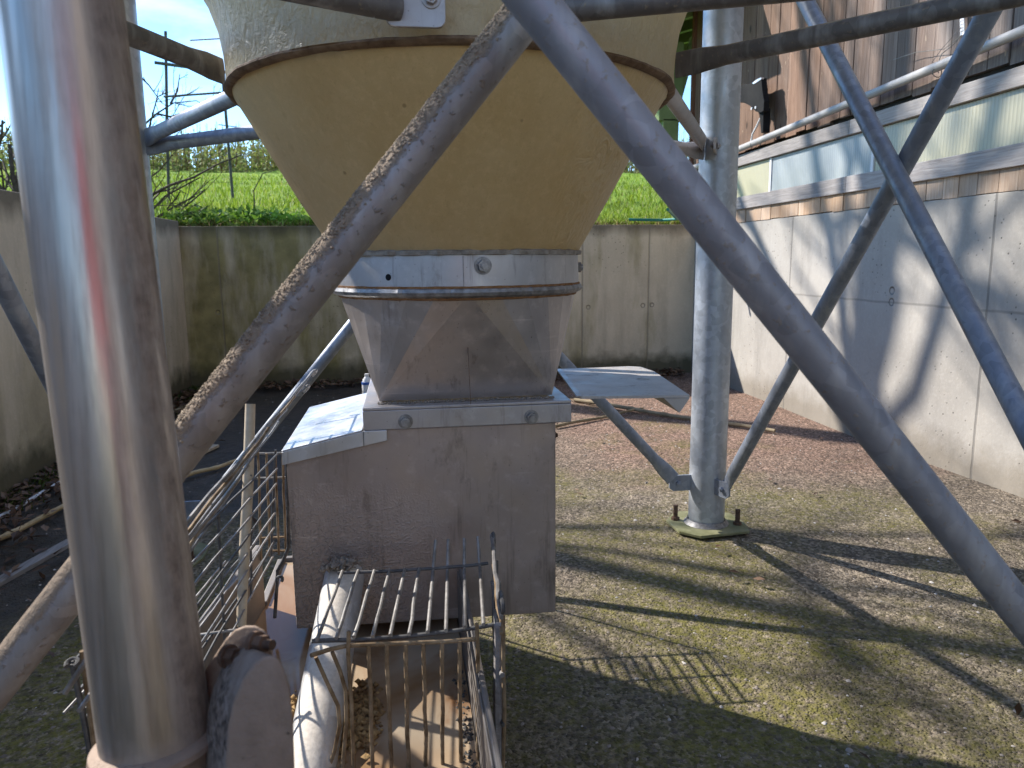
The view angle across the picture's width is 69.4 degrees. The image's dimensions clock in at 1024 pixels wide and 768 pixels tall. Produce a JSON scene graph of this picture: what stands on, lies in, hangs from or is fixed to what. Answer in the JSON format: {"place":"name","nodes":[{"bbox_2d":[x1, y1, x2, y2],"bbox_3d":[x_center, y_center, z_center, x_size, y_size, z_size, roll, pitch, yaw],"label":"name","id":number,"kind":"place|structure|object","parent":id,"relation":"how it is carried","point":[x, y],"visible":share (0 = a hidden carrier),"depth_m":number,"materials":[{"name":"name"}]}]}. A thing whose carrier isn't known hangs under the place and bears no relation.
{"place":"outdoors","nodes":[
{"label":"outdoors","id":0,"kind":"place"},
{"bbox_2d":[0,0,690,170],"label":"sky","id":1,"kind":"structure","parent":0,"point":[184,21],"materials":[{"name":"white"}]},
{"bbox_2d":[254,562,479,767],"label":"concrete floor","id":2,"kind":"structure","parent":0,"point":[290,651],"depth_m":1.32,"materials":[{"name":"beige concrete"}]},
{"bbox_2d":[290,690,340,758],"bbox_3d":[-0.341,0.555,1.095,0.173,0.041,0.431,-2,10,-8],"label":"spilled feed","id":3,"kind":"object","parent":2,"relation":"on","point":[294,698],"visible":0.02,"depth_m":1.22},
{"bbox_2d":[452,670,477,767],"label":"spilled feed","id":4,"kind":"object","parent":2,"relation":"on","point":[466,740],"visible":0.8,"depth_m":1.16},
{"bbox_2d":[0,168,775,225],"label":"field","id":5,"kind":"structure","parent":0,"point":[276,173],"depth_m":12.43,"materials":[{"name":"plant"}]},
{"bbox_2d":[0,120,19,192],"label":"bare shrub","id":6,"kind":"object","parent":5,"relation":"on","point":[13,178],"visible":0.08,"depth_m":6.56,"materials":[{"name":"brown plant"}]},
{"bbox_2d":[143,65,220,203],"bbox_3d":[-2.901,-1.990,6.229,0.997,1.384,0.422,-2,10,-8],"label":"bare shrub","id":7,"kind":"object","parent":5,"relation":"on","point":[158,112],"visible":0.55,"depth_m":6.17,"materials":[{"name":"brown plant"}]},
{"bbox_2d":[154,31,223,202],"bbox_3d":[-3.425,-2.883,8.216,0.932,1.937,0.072,-2,10,-8],"label":"trellis pole","id":8,"kind":"object","parent":5,"relation":"on","point":[165,63],"visible":0.54,"depth_m":8.12,"materials":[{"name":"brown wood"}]},
{"bbox_2d":[151,147,252,218],"bbox_3d":[-2.964,-1.642,6.051,1.780,0.943,1.155,-2,10,-8],"label":"bare shrub","id":9,"kind":"object","parent":5,"relation":"on","point":[180,203],"visible":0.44,"depth_m":6.13,"materials":[{"name":"brown plant"}]},
{"bbox_2d":[153,154,277,206],"bbox_3d":[-2.534,-1.671,6.238,1.082,0.511,0.104,-3,10,-13],"label":"bare branch","id":10,"kind":"object","parent":9,"relation":"attached to","point":[172,184],"visible":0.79,"depth_m":6.19,"materials":[{"name":"brown plant"}]},
{"bbox_2d":[190,38,235,199],"bbox_3d":[-3.397,-3.083,8.807,0.675,1.973,0.063,-2,10,-8],"label":"trellis pole","id":11,"kind":"object","parent":5,"relation":"on","point":[226,125],"visible":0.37,"depth_m":8.86,"materials":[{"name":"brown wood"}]},
{"bbox_2d":[161,203,314,225],"bbox_3d":[-1.846,-1.469,6.556,2.160,0.308,1.088,-2,10,-8],"label":"ground cover","id":12,"kind":"object","parent":5,"relation":"on","point":[257,214],"visible":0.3,"depth_m":6.09,"materials":[{"name":"green plant"}]},
{"bbox_2d":[0,117,688,173],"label":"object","id":13,"kind":"object","parent":5,"relation":"on","point":[257,160],"visible":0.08,"depth_m":22.25,"materials":[{"name":"green plant"}]},
{"bbox_2d":[175,218,679,225],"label":"dry verge grass","id":14,"kind":"structure","parent":5,"relation":"on","point":[306,223],"depth_m":6.07,"materials":[{"name":"green plant"}]},
{"bbox_2d":[629,208,677,221],"bbox_3d":[1.136,-1.250,5.476,0.352,0.057,0.727,-2,10,-8],"label":"garden hose","id":15,"kind":"object","parent":5,"relation":"on","point":[659,220],"visible":0.88,"depth_m":5.78,"materials":[{"name":"green rubber"}]},
{"bbox_2d":[0,373,1023,767],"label":"ground","id":16,"kind":"structure","parent":0,"point":[912,713],"depth_m":2.10,"materials":[{"name":"grey gravel"}]},
{"bbox_2d":[0,480,59,518],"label":"plastic rod","id":17,"kind":"object","parent":16,"relation":"on","point":[34,497],"visible":0.41,"depth_m":3.17,"materials":[{"name":"white plastic"}]},
{"bbox_2d":[0,504,63,540],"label":"bamboo cane","id":18,"kind":"object","parent":16,"relation":"on","point":[7,534],"visible":0.67,"depth_m":2.87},
{"bbox_2d":[0,538,68,585],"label":"wooden batten","id":19,"kind":"object","parent":16,"relation":"on","point":[37,560],"visible":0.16,"depth_m":2.50,"materials":[{"name":"grey wood"}]},
{"bbox_2d":[0,189,191,497],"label":"concrete wall","id":20,"kind":"structure","parent":16,"relation":"on","point":[27,447],"depth_m":3.44,"materials":[{"name":"grey concrete"}]},
{"bbox_2d":[0,385,199,524],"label":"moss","id":21,"kind":"object","parent":16,"relation":"on","point":[41,483],"visible":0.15,"depth_m":3.36,"materials":[{"name":"green plant"}]},
{"bbox_2d":[0,388,225,601],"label":"leaf litter","id":22,"kind":"object","parent":16,"relation":"on","point":[16,518],"visible":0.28,"depth_m":3.08,"materials":[{"name":"brown plant"}]},
{"bbox_2d":[188,458,236,476],"bbox_3d":[-1.458,0.410,3.634,0.024,0.030,0.365,5,11,29],"label":"bamboo cane","id":23,"kind":"object","parent":16,"relation":"on","point":[208,469],"visible":0.75,"depth_m":3.61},
{"bbox_2d":[207,444,218,452],"bbox_3d":[-1.663,0.365,3.939,0.050,0.016,0.300,1,10,9],"label":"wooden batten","id":24,"kind":"object","parent":16,"relation":"on","point":[213,446],"visible":0.32,"depth_m":4.04,"materials":[{"name":"grey wood"}]},
{"bbox_2d":[199,545,502,767],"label":"feed trough","id":25,"kind":"object","parent":16,"relation":"on","point":[489,752],"visible":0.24,"depth_m":1.26,"materials":[{"name":"metal"}]},
{"bbox_2d":[63,450,278,756],"bbox_3d":[-0.454,0.312,1.118,0.031,0.237,0.794,-1,9,-4],"label":"wire grate","id":26,"kind":"object","parent":25,"relation":"on","point":[73,663],"visible":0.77,"depth_m":1.16,"materials":[{"name":"metal"}]},
{"bbox_2d":[62,547,283,714],"bbox_3d":[-0.519,0.387,1.259,0.210,0.042,0.533,0,10,6],"label":"wire grate","id":27,"kind":"object","parent":25,"relation":"on","point":[213,632],"visible":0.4,"depth_m":1.28,"materials":[{"name":"metal"}]},
{"bbox_2d":[236,404,254,626],"bbox_3d":[-0.472,0.229,1.310,0.020,0.379,0.119,0,9,4],"label":"stick","id":28,"kind":"object","parent":27,"relation":"on","point":[249,437],"visible":0.81,"depth_m":1.31,"materials":[{"name":"beige wood"}]},
{"bbox_2d":[256,452,286,560],"bbox_3d":[-0.506,0.254,1.546,0.072,0.237,0.011,-2,10,-8],"label":"wire grate","id":29,"kind":"object","parent":25,"relation":"attached to","point":[282,477],"visible":0.69,"depth_m":1.54,"materials":[{"name":"metal"}]},
{"bbox_2d":[339,678,385,763],"bbox_3d":[-0.245,0.541,1.204,0.089,0.035,0.237,-2,10,-8],"label":"spilled feed","id":30,"kind":"object","parent":25,"relation":"on","point":[361,712],"visible":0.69,"depth_m":1.18},
{"bbox_2d":[310,623,479,767],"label":"wire grate","id":31,"kind":"object","parent":25,"relation":"attached to","point":[348,645],"visible":0.96,"depth_m":1.07,"materials":[{"name":"grey metal"}]},
{"bbox_2d":[312,536,493,643],"bbox_3d":[-0.166,0.328,1.199,0.281,0.055,0.272,-2,10,-8],"label":"wire grate","id":32,"kind":"object","parent":25,"relation":"on","point":[409,635],"visible":0.99,"depth_m":1.17,"materials":[{"name":"metal"}]},
{"bbox_2d":[490,531,506,767],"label":"wire grate","id":33,"kind":"object","parent":25,"relation":"attached to","point":[498,668],"visible":0.93,"depth_m":1.09,"materials":[{"name":"metal"}]},
{"bbox_2d":[362,373,370,393],"bbox_3d":[-1.024,0.038,5.238,0.077,0.226,0.077,-2,10,-8],"label":"plastic bottle","id":34,"kind":"object","parent":16,"relation":"on","point":[366,381],"visible":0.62,"depth_m":5.20,"materials":[{"name":"white plastic"}]},
{"bbox_2d":[179,225,694,387],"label":"concrete wall","id":35,"kind":"structure","parent":16,"relation":"on","point":[632,304],"depth_m":6.20,"materials":[{"name":"grey concrete"}]},
{"bbox_2d":[257,367,691,390],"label":"leaf litter","id":36,"kind":"object","parent":16,"relation":"on","point":[360,379],"visible":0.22,"depth_m":6.06,"materials":[{"name":"brown plant"}]},
{"bbox_2d":[0,0,1023,767],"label":"feed silo","id":37,"kind":"object","parent":16,"relation":"on","point":[452,170],"visible":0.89,"depth_m":1.32,"materials":[{"name":"plastic"}]},
{"bbox_2d":[0,0,294,767],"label":"filling pipe","id":38,"kind":"object","parent":37,"relation":"attached to","point":[160,696],"visible":1,"depth_m":0.50,"materials":[{"name":"silver metal"}]},
{"bbox_2d":[62,369,317,712],"bbox_3d":[-0.411,0.132,1.122,0.140,0.177,0.948,-2,10,-8],"label":"wire grate","id":39,"kind":"object","parent":37,"relation":"attached to","point":[210,509],"visible":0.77,"depth_m":0.94,"materials":[{"name":"metal"}]},
{"bbox_2d":[273,464,289,618],"bbox_3d":[-0.452,0.301,1.448,0.050,0.332,0.007,-2,10,-8],"label":"hook rod","id":40,"kind":"object","parent":37,"relation":"hanging from","point":[284,555],"visible":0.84,"depth_m":1.45,"materials":[{"name":"metal"}]},
{"bbox_2d":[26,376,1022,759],"bbox_3d":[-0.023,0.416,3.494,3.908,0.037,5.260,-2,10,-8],"label":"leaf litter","id":41,"kind":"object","parent":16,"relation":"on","point":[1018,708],"visible":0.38,"depth_m":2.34,"materials":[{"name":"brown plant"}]},
{"bbox_2d":[555,407,643,427],"bbox_3d":[0.567,0.210,4.706,0.814,0.026,0.023,-9,12,-40],"label":"bamboo cane","id":42,"kind":"object","parent":16,"relation":"on","point":[582,420],"visible":0.78,"depth_m":4.61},
{"bbox_2d":[573,398,775,432],"bbox_3d":[0.979,0.192,4.763,1.482,0.039,0.034,8,13,43],"label":"bamboo cane","id":43,"kind":"object","parent":16,"relation":"on","point":[665,414],"visible":0.66,"depth_m":4.79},
{"bbox_2d":[655,0,1023,497],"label":"barn","id":44,"kind":"structure","parent":16,"relation":"on","point":[893,330],"depth_m":3.82,"materials":[{"name":"concrete"}]},
{"bbox_2d":[740,77,769,140],"bbox_3d":[1.688,-1.905,5.135,0.086,0.406,0.402,-2,10,-8],"label":"floodlight","id":45,"kind":"object","parent":44,"relation":"attached to","point":[754,96],"visible":0.93,"depth_m":5.02,"materials":[{"name":"black plastic"}]},
{"bbox_2d":[693,25,1023,168],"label":"conduit pipe","id":46,"kind":"object","parent":44,"relation":"attached to","point":[995,42],"visible":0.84,"depth_m":3.71,"materials":[{"name":"grey plastic"}]},
{"bbox_2d":[960,18,964,35],"bbox_3d":[2.013,-1.670,3.309,0.004,0.213,0.054,-2,10,-8],"label":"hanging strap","id":47,"kind":"object","parent":44,"relation":"hanging from","point":[962,26],"visible":0.44,"depth_m":3.31,"materials":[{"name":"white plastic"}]},
{"bbox_2d":[893,35,961,72],"bbox_3d":[1.977,-1.543,3.549,0.004,0.148,0.475,-2,10,-8],"label":"loose wire","id":48,"kind":"object","parent":47,"relation":"hanging from","point":[937,49],"visible":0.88,"depth_m":3.44,"materials":[{"name":"metal"}]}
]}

